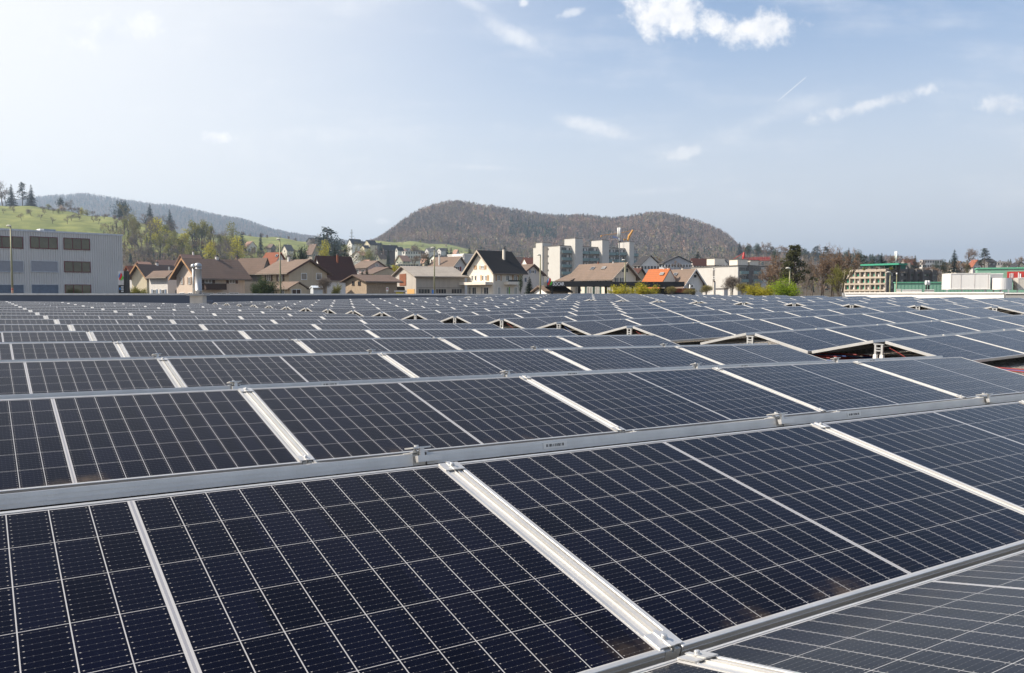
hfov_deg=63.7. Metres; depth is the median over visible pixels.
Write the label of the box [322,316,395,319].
solar module
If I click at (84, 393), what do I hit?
solar module
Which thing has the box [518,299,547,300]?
solar module
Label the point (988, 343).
mounting rail
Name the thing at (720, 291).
garage
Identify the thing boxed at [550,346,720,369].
solar module
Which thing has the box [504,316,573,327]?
solar module
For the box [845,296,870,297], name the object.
solar module
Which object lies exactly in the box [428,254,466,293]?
house
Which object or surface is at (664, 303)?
solar module
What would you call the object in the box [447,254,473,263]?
apartment building
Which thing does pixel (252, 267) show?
house
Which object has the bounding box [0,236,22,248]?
window
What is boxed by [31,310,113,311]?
solar module
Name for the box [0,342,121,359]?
solar module
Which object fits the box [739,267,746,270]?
window
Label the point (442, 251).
house
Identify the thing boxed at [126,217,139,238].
bare tree
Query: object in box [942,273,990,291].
roof unit
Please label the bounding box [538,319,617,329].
solar module
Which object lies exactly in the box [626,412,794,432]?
mounting rail
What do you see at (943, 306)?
solar module
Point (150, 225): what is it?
bare tree
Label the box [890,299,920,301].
solar module
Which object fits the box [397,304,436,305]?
solar module
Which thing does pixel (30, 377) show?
solar module
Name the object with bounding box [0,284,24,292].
window
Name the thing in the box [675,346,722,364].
mounting rail
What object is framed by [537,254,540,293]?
street lamp
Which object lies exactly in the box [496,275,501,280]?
window
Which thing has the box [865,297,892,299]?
solar module
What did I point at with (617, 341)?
solar module
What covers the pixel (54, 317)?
solar module
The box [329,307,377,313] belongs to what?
solar module
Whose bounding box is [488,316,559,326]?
solar module
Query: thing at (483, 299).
solar module
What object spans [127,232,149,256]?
bare tree
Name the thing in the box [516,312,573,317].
solar module
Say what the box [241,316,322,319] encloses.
solar module
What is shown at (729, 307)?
solar module
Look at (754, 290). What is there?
bush
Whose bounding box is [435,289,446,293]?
window
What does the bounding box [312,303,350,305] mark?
solar module
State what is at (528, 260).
house
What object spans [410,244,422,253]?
leafy tree
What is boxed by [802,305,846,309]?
solar module
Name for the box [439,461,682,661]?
mounting rail
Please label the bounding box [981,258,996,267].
house
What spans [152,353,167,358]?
mounting rail
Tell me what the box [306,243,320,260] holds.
house
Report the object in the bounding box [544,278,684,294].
station canopy
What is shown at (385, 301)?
solar module
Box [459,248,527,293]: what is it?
house
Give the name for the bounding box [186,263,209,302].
flue pipe
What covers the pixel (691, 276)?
house
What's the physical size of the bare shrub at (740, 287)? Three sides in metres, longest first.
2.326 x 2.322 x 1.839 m
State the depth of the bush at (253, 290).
118.38 m
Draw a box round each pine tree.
[11,182,28,205]
[315,226,340,255]
[775,245,817,284]
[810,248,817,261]
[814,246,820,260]
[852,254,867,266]
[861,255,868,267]
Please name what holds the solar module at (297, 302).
attached to the mounting rail
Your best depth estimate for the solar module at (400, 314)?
25.52 m
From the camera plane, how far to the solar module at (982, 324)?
16.65 m
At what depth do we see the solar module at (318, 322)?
16.44 m
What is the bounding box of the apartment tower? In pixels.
[533,238,638,285]
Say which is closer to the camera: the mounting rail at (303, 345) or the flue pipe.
the mounting rail at (303, 345)
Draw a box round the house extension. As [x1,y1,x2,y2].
[145,270,176,292]
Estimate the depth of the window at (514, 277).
140.63 m
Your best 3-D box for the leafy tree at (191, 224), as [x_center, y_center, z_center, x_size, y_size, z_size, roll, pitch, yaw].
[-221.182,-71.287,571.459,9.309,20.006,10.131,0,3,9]
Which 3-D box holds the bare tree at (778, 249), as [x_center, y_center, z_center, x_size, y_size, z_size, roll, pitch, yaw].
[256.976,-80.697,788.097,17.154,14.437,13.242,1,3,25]
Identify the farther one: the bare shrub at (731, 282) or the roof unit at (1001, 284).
the bare shrub at (731, 282)
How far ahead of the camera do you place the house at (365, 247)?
699.35 m
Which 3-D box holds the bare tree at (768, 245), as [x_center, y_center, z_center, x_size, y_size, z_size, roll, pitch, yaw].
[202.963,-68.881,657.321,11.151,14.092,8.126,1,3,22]
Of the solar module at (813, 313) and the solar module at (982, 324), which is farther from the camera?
the solar module at (813, 313)
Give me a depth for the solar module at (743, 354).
9.66 m
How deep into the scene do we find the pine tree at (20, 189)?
684.63 m
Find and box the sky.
[0,0,1023,262]
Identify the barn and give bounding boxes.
[340,274,403,293]
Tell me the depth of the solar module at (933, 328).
15.63 m
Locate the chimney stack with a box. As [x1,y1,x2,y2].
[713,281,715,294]
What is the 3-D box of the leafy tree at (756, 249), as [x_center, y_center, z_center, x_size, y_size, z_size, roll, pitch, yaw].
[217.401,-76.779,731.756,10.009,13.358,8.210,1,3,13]
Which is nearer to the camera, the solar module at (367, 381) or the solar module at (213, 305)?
the solar module at (367, 381)
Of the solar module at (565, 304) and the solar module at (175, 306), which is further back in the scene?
the solar module at (565, 304)
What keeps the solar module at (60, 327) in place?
attached to the mounting rail
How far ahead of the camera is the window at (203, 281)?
131.00 m
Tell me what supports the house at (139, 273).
on the hills
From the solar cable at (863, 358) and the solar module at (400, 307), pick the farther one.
the solar module at (400, 307)
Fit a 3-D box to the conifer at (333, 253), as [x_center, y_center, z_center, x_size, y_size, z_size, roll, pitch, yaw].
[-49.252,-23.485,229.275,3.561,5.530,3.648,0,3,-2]
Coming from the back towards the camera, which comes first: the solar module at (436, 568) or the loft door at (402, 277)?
the loft door at (402, 277)
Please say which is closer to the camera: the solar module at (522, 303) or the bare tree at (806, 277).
the solar module at (522, 303)
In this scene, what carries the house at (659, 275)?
on the hills
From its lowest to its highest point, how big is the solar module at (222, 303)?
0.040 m
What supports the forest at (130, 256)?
on the hills
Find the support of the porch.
on the hills
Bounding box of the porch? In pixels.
[274,281,308,293]
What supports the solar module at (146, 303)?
attached to the mounting rail
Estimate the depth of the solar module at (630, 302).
33.87 m
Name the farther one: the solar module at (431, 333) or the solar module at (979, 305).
the solar module at (979, 305)
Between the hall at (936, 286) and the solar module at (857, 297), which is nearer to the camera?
the solar module at (857, 297)
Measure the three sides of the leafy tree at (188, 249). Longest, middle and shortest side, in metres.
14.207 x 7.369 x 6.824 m
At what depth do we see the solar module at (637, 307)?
27.92 m
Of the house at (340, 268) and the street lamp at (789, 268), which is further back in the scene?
the house at (340, 268)
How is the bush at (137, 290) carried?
on the hills
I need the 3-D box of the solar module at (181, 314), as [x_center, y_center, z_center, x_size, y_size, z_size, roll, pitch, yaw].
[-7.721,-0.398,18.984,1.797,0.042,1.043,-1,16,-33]
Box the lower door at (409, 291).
[407,289,414,293]
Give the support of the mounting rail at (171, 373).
on the roof deck
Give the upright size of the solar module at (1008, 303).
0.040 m
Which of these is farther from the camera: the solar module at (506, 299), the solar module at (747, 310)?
the solar module at (506, 299)
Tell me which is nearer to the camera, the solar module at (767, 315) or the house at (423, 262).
the solar module at (767, 315)
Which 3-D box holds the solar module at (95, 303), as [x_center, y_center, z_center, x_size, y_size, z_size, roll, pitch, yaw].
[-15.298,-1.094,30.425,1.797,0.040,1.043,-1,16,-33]
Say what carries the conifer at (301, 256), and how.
on the hills
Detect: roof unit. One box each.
[902,289,921,291]
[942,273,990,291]
[990,273,1002,291]
[992,278,1011,291]
[1013,278,1023,291]
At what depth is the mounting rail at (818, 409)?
6.08 m
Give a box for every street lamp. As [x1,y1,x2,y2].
[6,225,13,292]
[276,238,280,293]
[431,247,434,293]
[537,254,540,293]
[622,259,625,289]
[786,267,790,282]
[886,271,890,291]
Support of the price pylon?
on the hills
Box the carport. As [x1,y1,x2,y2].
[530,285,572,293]
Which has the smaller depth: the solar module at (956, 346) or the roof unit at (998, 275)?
the solar module at (956, 346)
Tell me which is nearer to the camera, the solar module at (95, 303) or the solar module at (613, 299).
the solar module at (95, 303)
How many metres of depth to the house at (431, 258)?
422.81 m
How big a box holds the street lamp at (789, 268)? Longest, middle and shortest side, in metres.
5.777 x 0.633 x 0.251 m
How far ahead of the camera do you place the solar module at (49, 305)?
25.93 m
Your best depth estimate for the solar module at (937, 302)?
29.64 m
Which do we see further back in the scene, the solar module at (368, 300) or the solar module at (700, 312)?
the solar module at (368, 300)
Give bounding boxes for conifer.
[5,185,17,205]
[24,188,38,206]
[144,204,154,222]
[165,209,176,232]
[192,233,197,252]
[239,232,245,248]
[258,233,264,253]
[296,247,304,258]
[331,243,338,255]
[341,245,349,256]
[378,242,383,253]
[386,250,390,266]
[524,277,533,293]
[736,242,742,255]
[877,253,886,268]
[911,256,918,272]
[947,249,962,272]
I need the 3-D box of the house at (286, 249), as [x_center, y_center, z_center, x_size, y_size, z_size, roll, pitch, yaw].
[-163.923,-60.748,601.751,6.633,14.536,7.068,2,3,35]
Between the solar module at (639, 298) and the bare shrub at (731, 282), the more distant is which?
the bare shrub at (731, 282)
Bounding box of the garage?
[703,288,727,294]
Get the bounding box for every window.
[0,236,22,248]
[0,260,23,272]
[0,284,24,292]
[30,236,57,248]
[30,260,58,272]
[31,284,58,292]
[63,238,89,249]
[64,261,90,272]
[65,284,90,292]
[187,277,191,283]
[202,280,214,282]
[226,280,237,283]
[265,275,271,280]
[276,274,283,280]
[292,289,300,293]
[301,273,306,279]
[316,273,321,279]
[418,289,429,293]
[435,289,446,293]
[451,289,461,293]
[484,287,488,293]
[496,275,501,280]
[512,275,518,279]
[585,287,594,293]
[593,287,600,293]
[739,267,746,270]
[739,275,746,278]
[753,267,760,270]
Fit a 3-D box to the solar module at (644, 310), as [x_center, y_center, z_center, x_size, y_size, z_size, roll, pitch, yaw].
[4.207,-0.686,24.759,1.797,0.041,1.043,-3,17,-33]
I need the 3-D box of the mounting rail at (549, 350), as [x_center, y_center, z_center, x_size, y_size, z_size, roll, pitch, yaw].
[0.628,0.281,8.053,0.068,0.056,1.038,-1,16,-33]
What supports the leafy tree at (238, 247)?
on the hills
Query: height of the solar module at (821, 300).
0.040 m
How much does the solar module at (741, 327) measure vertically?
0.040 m
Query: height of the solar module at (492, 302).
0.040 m
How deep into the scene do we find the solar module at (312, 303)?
38.28 m
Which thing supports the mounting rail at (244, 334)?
on the roof deck
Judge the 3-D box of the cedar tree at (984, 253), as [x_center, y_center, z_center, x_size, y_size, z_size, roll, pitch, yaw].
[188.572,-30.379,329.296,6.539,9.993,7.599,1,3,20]
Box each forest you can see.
[0,192,347,244]
[99,222,298,268]
[369,199,903,263]
[758,259,1023,293]
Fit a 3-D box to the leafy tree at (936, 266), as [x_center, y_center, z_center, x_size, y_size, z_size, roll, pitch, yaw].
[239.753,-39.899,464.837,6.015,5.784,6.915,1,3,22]
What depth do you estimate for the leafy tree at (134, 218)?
552.72 m
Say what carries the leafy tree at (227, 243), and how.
on the hills
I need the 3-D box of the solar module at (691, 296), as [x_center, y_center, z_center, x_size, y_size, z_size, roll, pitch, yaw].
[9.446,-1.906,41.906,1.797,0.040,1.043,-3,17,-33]
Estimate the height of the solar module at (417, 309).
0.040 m
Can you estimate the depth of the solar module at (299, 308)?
33.19 m
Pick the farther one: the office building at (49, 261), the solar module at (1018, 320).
the office building at (49, 261)
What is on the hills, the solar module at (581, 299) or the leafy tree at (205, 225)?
the leafy tree at (205, 225)
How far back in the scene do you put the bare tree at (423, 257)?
329.53 m
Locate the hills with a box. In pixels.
[0,199,965,296]
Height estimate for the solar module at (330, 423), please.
0.042 m
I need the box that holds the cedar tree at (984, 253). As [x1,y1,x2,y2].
[975,248,992,267]
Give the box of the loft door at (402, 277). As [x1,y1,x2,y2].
[399,274,405,285]
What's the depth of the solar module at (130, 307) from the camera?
25.19 m
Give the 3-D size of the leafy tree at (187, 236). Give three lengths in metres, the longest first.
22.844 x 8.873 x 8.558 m
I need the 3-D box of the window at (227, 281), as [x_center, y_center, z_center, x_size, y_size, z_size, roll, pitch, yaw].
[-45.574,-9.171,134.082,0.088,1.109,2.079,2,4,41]
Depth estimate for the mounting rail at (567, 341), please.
11.21 m
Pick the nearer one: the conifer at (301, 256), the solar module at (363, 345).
the solar module at (363, 345)
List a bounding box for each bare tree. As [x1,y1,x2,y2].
[0,181,8,205]
[0,190,7,203]
[65,199,73,211]
[116,204,135,229]
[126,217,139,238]
[126,223,136,244]
[127,227,142,248]
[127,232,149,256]
[135,244,150,255]
[138,242,153,258]
[140,256,159,262]
[144,219,159,243]
[154,215,173,235]
[159,231,169,249]
[170,238,185,258]
[191,238,205,255]
[216,242,230,255]
[217,239,235,257]
[220,252,233,259]
[307,235,320,245]
[343,241,367,262]
[409,255,420,265]
[418,251,429,265]
[757,269,779,294]
[760,242,772,257]
[761,262,783,283]
[764,253,787,287]
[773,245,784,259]
[795,250,818,295]
[799,273,810,295]
[809,244,846,295]
[816,241,855,296]
[824,265,853,296]
[841,247,861,296]
[886,255,898,262]
[901,256,915,265]
[956,263,966,271]
[965,249,979,264]
[1015,256,1023,264]
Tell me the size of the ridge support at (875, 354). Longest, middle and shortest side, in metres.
0.310 x 0.160 x 0.070 m
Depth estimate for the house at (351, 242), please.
779.52 m
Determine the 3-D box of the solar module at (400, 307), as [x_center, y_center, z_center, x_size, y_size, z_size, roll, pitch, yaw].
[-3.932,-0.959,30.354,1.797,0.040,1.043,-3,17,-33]
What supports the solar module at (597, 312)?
attached to the mounting rail
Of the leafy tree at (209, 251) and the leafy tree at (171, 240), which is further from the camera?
the leafy tree at (171, 240)
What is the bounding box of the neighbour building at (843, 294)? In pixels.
[842,292,1023,295]
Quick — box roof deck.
[0,311,1023,511]
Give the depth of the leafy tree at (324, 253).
397.16 m
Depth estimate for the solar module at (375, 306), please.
32.62 m
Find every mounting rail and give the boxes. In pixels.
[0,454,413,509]
[87,332,94,340]
[114,341,127,356]
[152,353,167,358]
[158,357,183,387]
[227,380,249,388]
[238,387,314,464]
[239,331,249,338]
[293,339,312,352]
[310,445,443,465]
[366,349,380,353]
[377,352,417,377]
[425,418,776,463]
[439,337,460,349]
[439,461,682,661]
[500,370,518,376]
[519,375,625,432]
[544,349,588,369]
[556,336,580,346]
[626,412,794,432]
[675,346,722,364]
[677,649,777,672]
[690,363,705,368]
[714,367,825,412]
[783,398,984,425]
[811,422,1023,512]
[830,357,843,361]
[835,393,997,411]
[853,361,965,398]
[957,335,1021,352]
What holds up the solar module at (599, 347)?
attached to the mounting rail
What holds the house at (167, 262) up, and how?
on the hills
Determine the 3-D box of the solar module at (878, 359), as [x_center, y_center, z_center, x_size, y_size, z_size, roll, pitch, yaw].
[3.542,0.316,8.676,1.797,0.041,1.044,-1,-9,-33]
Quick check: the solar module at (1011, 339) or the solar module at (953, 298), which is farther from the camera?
the solar module at (953, 298)
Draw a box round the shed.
[359,267,393,275]
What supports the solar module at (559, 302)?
attached to the mounting rail
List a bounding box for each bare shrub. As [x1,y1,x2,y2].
[317,276,331,293]
[664,286,676,294]
[682,288,696,294]
[699,285,712,294]
[721,276,741,294]
[734,282,751,294]
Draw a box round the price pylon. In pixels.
[118,271,129,292]
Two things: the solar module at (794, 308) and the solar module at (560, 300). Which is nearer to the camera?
the solar module at (794, 308)
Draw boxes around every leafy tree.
[56,198,65,207]
[110,199,128,217]
[122,216,127,234]
[126,233,134,248]
[127,214,141,236]
[142,217,171,243]
[156,233,164,253]
[162,225,169,242]
[163,244,171,256]
[165,235,174,254]
[168,231,177,243]
[174,234,189,250]
[179,228,189,246]
[184,244,196,254]
[185,220,197,245]
[190,223,200,240]
[197,219,208,242]
[201,239,218,258]
[206,223,212,239]
[221,236,233,250]
[224,221,240,240]
[227,236,246,257]
[316,233,342,255]
[316,239,330,255]
[335,238,351,255]
[364,249,375,260]
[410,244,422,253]
[518,275,522,293]
[743,244,751,256]
[752,244,761,257]
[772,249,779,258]
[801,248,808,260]
[831,269,843,296]
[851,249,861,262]
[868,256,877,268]
[931,261,939,269]
[938,259,948,271]
[964,263,971,272]
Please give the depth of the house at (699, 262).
380.58 m
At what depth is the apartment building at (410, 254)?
600.64 m
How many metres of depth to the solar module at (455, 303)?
34.58 m
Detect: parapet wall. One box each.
[0,293,527,303]
[845,292,1007,298]
[1005,293,1023,297]
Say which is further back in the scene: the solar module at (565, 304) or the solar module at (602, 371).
the solar module at (565, 304)
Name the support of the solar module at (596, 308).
attached to the mounting rail
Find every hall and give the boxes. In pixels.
[893,282,1007,291]
[974,267,1023,291]
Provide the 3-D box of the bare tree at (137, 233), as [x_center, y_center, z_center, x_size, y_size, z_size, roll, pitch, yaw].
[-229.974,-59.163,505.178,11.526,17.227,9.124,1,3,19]
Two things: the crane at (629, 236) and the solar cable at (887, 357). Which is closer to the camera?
the solar cable at (887, 357)
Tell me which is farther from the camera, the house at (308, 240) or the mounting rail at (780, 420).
the house at (308, 240)
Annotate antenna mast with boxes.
[617,227,620,252]
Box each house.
[123,266,133,290]
[130,261,174,292]
[133,262,150,265]
[156,260,176,266]
[168,255,252,293]
[174,251,201,265]
[234,255,269,293]
[244,241,256,251]
[255,255,332,293]
[263,252,285,264]
[267,243,275,251]
[281,243,293,257]
[306,237,321,245]
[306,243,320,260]
[314,253,357,293]
[347,238,362,256]
[351,250,366,264]
[354,260,386,274]
[360,245,370,252]
[363,239,377,256]
[375,253,386,265]
[382,245,397,264]
[394,246,403,263]
[395,255,410,263]
[420,258,429,265]
[424,247,436,257]
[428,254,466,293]
[429,255,447,262]
[437,247,447,255]
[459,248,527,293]
[516,256,532,263]
[521,256,532,264]
[522,264,546,293]
[555,274,574,293]
[567,260,642,293]
[632,255,658,272]
[633,268,645,288]
[638,267,675,288]
[657,255,692,269]
[671,266,706,294]
[690,258,708,266]
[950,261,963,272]
[968,259,981,272]
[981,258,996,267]
[1009,261,1023,266]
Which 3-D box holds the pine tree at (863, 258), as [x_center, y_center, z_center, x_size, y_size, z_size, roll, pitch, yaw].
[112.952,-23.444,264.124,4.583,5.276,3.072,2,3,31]
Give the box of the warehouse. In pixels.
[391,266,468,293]
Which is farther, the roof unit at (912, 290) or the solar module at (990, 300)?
the roof unit at (912, 290)
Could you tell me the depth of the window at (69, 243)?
116.37 m
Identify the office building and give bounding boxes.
[0,228,122,292]
[841,263,937,292]
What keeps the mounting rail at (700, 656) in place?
on the roof deck
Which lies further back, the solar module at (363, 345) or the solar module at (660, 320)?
the solar module at (660, 320)
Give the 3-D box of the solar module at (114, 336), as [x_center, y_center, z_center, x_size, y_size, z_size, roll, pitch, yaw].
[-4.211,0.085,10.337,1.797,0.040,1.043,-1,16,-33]
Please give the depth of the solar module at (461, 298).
45.32 m
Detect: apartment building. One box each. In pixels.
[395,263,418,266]
[402,251,420,264]
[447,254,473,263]
[691,258,767,294]
[920,260,941,274]
[996,262,1007,267]
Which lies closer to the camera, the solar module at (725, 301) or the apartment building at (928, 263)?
the solar module at (725, 301)
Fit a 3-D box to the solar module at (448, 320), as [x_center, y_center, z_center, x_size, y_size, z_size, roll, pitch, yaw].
[-1.084,-0.483,22.708,1.797,0.041,1.043,-3,-8,-33]
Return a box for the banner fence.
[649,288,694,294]
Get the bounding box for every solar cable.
[810,354,1023,370]
[813,355,1023,372]
[815,353,1023,369]
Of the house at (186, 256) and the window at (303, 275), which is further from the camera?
the house at (186, 256)
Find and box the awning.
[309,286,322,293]
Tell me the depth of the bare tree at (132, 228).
533.24 m
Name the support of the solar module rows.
on the roof deck
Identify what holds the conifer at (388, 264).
on the hills
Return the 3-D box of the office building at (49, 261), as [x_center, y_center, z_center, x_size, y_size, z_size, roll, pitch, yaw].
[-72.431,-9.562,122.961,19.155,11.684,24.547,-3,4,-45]
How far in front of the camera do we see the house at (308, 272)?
134.64 m
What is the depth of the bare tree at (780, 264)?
123.28 m
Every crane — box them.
[600,230,633,241]
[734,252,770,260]
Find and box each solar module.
[0,308,23,309]
[0,310,28,311]
[0,312,35,314]
[0,315,44,318]
[0,319,55,323]
[0,324,69,330]
[0,332,90,341]
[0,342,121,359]
[0,357,152,361]
[0,359,177,394]
[0,385,230,399]
[0,389,301,493]
[0,464,664,672]
[8,301,61,302]
[10,302,67,303]
[13,303,73,304]
[17,305,81,305]
[21,306,90,307]
[26,308,101,309]
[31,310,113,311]
[38,312,129,315]
[47,315,148,319]
[58,319,172,324]
[63,302,112,302]
[69,303,121,303]
[72,324,203,331]
[76,304,132,305]
[84,305,144,306]
[92,331,245,341]
[93,307,157,308]
[103,308,173,310]
[115,302,162,303]
[116,310,191,312]
[120,340,308,356]
[124,303,173,304]
[131,313,213,315]
[135,305,186,305]
[146,306,202,307]
[150,316,240,318]
[159,307,218,308]
[164,303,202,303]
[164,352,368,357]
[166,353,412,386]
[173,319,274,323]
[175,309,238,310]
[176,304,218,304]
[189,305,238,306]
[193,311,261,312]
[202,324,317,330]
[203,306,255,307]
[214,313,289,315]
[215,301,249,304]
[221,308,276,309]
[227,302,263,305]
[239,374,503,387]
[240,303,278,306]
[240,309,298,310]
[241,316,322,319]
[243,330,375,339]
[251,301,282,301]
[251,377,618,462]
[254,304,294,307]
[262,311,326,313]
[265,301,299,302]
[270,304,311,309]
[274,320,364,323]
[280,302,315,303]
[287,305,331,310]
[290,314,357,315]
[294,302,332,304]
[300,338,457,352]
[307,306,353,311]
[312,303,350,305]
[314,324,415,329]
[317,301,350,302]
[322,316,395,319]
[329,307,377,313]
[331,304,371,306]
[333,302,369,303]
[352,300,383,301]
[352,302,388,303]
[353,305,396,307]
[354,309,406,315]
[362,320,442,323]
[368,299,397,299]
[368,329,483,337]
[369,301,403,302]
[373,303,411,304]
[377,306,423,308]
[382,348,533,352]
[383,310,438,318]
[385,350,585,377]
[390,301,424,302]
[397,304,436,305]
[405,300,436,301]
[406,307,452,310]
[411,324,502,328]
[413,302,448,303]
[417,312,476,320]
[423,305,464,307]
[425,300,457,301]
[437,309,487,312]
[438,299,467,300]
[438,303,474,304]
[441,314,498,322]
[444,336,577,349]
[447,298,476,298]
[450,301,483,302]
[452,306,497,308]
[457,314,521,322]
[459,299,492,300]
[459,424,1023,656]
[466,304,504,305]
[469,298,497,299]
[474,310,527,314]
[474,329,575,335]
[476,302,511,303]
[485,300,516,301]
[485,307,532,310]
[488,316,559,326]
[491,299,522,299]
[497,304,537,307]
[504,302,542,304]
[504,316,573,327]
[512,297,540,299]
[513,301,545,302]
[515,366,694,375]
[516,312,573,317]
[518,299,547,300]
[525,308,575,312]
[529,368,821,432]
[532,306,576,308]
[536,297,564,299]
[536,303,576,305]
[537,346,662,349]
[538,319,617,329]
[541,301,577,303]
[547,300,578,301]
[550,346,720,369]
[561,319,638,334]
[561,335,678,346]
[563,298,593,300]
[566,314,629,320]
[570,310,623,314]
[572,307,618,310]
[573,304,614,307]
[575,302,613,304]
[576,300,611,302]
[592,298,622,301]
[594,322,691,334]
[595,297,620,298]
[612,301,647,303]
[614,303,652,305]
[617,305,660,308]
[619,308,668,312]
[623,297,652,298]
[623,312,681,317]
[625,299,656,302]
[627,316,697,324]
[631,658,740,672]
[633,323,732,341]
[651,297,678,298]
[651,302,688,304]
[656,304,697,307]
[658,298,684,299]
[661,299,694,302]
[664,307,712,310]
[667,343,767,346]
[675,310,729,315]
[680,296,703,297]
[680,344,824,364]
[685,314,749,321]
[686,297,714,298]
[692,299,723,300]
[696,303,734,305]
[700,328,814,344]
[701,300,738,303]
[702,550,1023,672]
[703,319,790,334]
[704,360,834,367]
[705,305,750,309]
[721,298,750,299]
[721,308,772,313]
[721,362,963,412]
[734,299,765,301]
[738,296,763,297]
[739,312,799,318]
[745,304,785,307]
[746,301,785,304]
[752,297,776,298]
[755,329,864,352]
[761,317,843,329]
[763,298,793,300]
[764,306,811,311]
[765,295,786,296]
[777,296,803,297]
[780,300,812,303]
[786,310,840,316]
[791,297,819,299]
[796,302,840,305]
[801,296,826,297]
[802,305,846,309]
[810,299,841,301]
[812,334,941,352]
[815,314,892,325]
[817,297,844,298]
[823,402,1023,509]
[827,325,925,340]
[829,308,880,313]
[832,301,865,304]
[839,298,867,300]
[844,356,942,361]
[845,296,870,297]
[854,303,896,306]
[859,357,1023,398]
[861,300,894,302]
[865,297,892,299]
[865,312,935,322]
[871,306,916,311]
[885,335,1023,361]
[887,321,976,334]
[889,296,915,298]
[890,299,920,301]
[890,301,926,306]
[906,309,975,319]
[917,300,953,303]
[918,298,945,300]
[921,304,967,308]
[942,297,968,299]
[944,318,1023,330]
[946,299,979,302]
[946,307,1010,316]
[956,302,995,307]
[959,330,1023,352]
[972,298,1004,301]
[983,301,1023,305]
[988,394,1023,403]
[989,315,1023,325]
[997,298,1023,300]
[998,305,1023,313]
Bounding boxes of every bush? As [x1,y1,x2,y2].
[130,286,148,292]
[249,283,260,293]
[252,274,283,293]
[297,244,308,258]
[331,283,340,293]
[600,283,636,293]
[625,279,659,293]
[742,281,763,295]
[757,284,778,295]
[767,275,802,295]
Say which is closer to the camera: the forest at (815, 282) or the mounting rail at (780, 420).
the mounting rail at (780, 420)
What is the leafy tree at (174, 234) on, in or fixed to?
on the hills
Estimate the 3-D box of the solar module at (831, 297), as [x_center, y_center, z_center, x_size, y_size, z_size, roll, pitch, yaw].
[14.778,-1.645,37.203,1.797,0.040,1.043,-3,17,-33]
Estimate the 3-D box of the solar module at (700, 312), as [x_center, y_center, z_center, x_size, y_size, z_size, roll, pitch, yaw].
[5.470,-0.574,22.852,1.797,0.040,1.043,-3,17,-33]
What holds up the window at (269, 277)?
in the house at (308, 272)
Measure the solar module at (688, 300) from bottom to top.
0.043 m
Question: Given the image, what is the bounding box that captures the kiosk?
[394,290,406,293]
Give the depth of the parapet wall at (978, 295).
38.63 m
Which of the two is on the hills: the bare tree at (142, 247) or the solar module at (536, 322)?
the bare tree at (142, 247)
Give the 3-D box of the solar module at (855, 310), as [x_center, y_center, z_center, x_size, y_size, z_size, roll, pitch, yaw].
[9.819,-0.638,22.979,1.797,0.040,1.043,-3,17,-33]
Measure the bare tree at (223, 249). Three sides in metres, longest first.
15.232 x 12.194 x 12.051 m
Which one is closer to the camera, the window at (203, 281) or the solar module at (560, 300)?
the solar module at (560, 300)
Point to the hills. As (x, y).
(84, 223)
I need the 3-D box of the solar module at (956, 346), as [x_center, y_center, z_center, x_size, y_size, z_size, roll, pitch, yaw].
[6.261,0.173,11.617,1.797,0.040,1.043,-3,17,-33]
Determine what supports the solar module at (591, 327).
attached to the mounting rail
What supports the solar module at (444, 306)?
attached to the mounting rail
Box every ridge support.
[626,328,632,334]
[746,336,754,343]
[873,343,884,357]
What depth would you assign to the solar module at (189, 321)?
15.39 m
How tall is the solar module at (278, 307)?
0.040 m
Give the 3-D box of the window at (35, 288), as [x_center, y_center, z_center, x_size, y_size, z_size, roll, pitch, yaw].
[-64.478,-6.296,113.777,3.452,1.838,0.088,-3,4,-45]
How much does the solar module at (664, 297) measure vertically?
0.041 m
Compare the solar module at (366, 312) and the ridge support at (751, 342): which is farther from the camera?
the solar module at (366, 312)
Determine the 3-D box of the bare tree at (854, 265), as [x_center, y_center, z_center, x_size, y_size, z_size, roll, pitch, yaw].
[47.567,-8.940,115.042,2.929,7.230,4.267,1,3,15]
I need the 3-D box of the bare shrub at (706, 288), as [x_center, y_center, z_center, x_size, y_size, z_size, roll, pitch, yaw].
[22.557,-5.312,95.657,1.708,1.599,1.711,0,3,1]
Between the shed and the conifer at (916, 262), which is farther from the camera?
the conifer at (916, 262)
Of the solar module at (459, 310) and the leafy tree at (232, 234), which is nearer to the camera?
the solar module at (459, 310)
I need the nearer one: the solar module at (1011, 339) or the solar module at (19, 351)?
the solar module at (19, 351)
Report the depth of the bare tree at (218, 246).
496.41 m
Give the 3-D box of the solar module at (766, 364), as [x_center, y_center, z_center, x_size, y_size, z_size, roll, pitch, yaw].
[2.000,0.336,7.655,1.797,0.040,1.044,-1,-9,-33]
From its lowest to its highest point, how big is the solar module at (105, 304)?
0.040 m

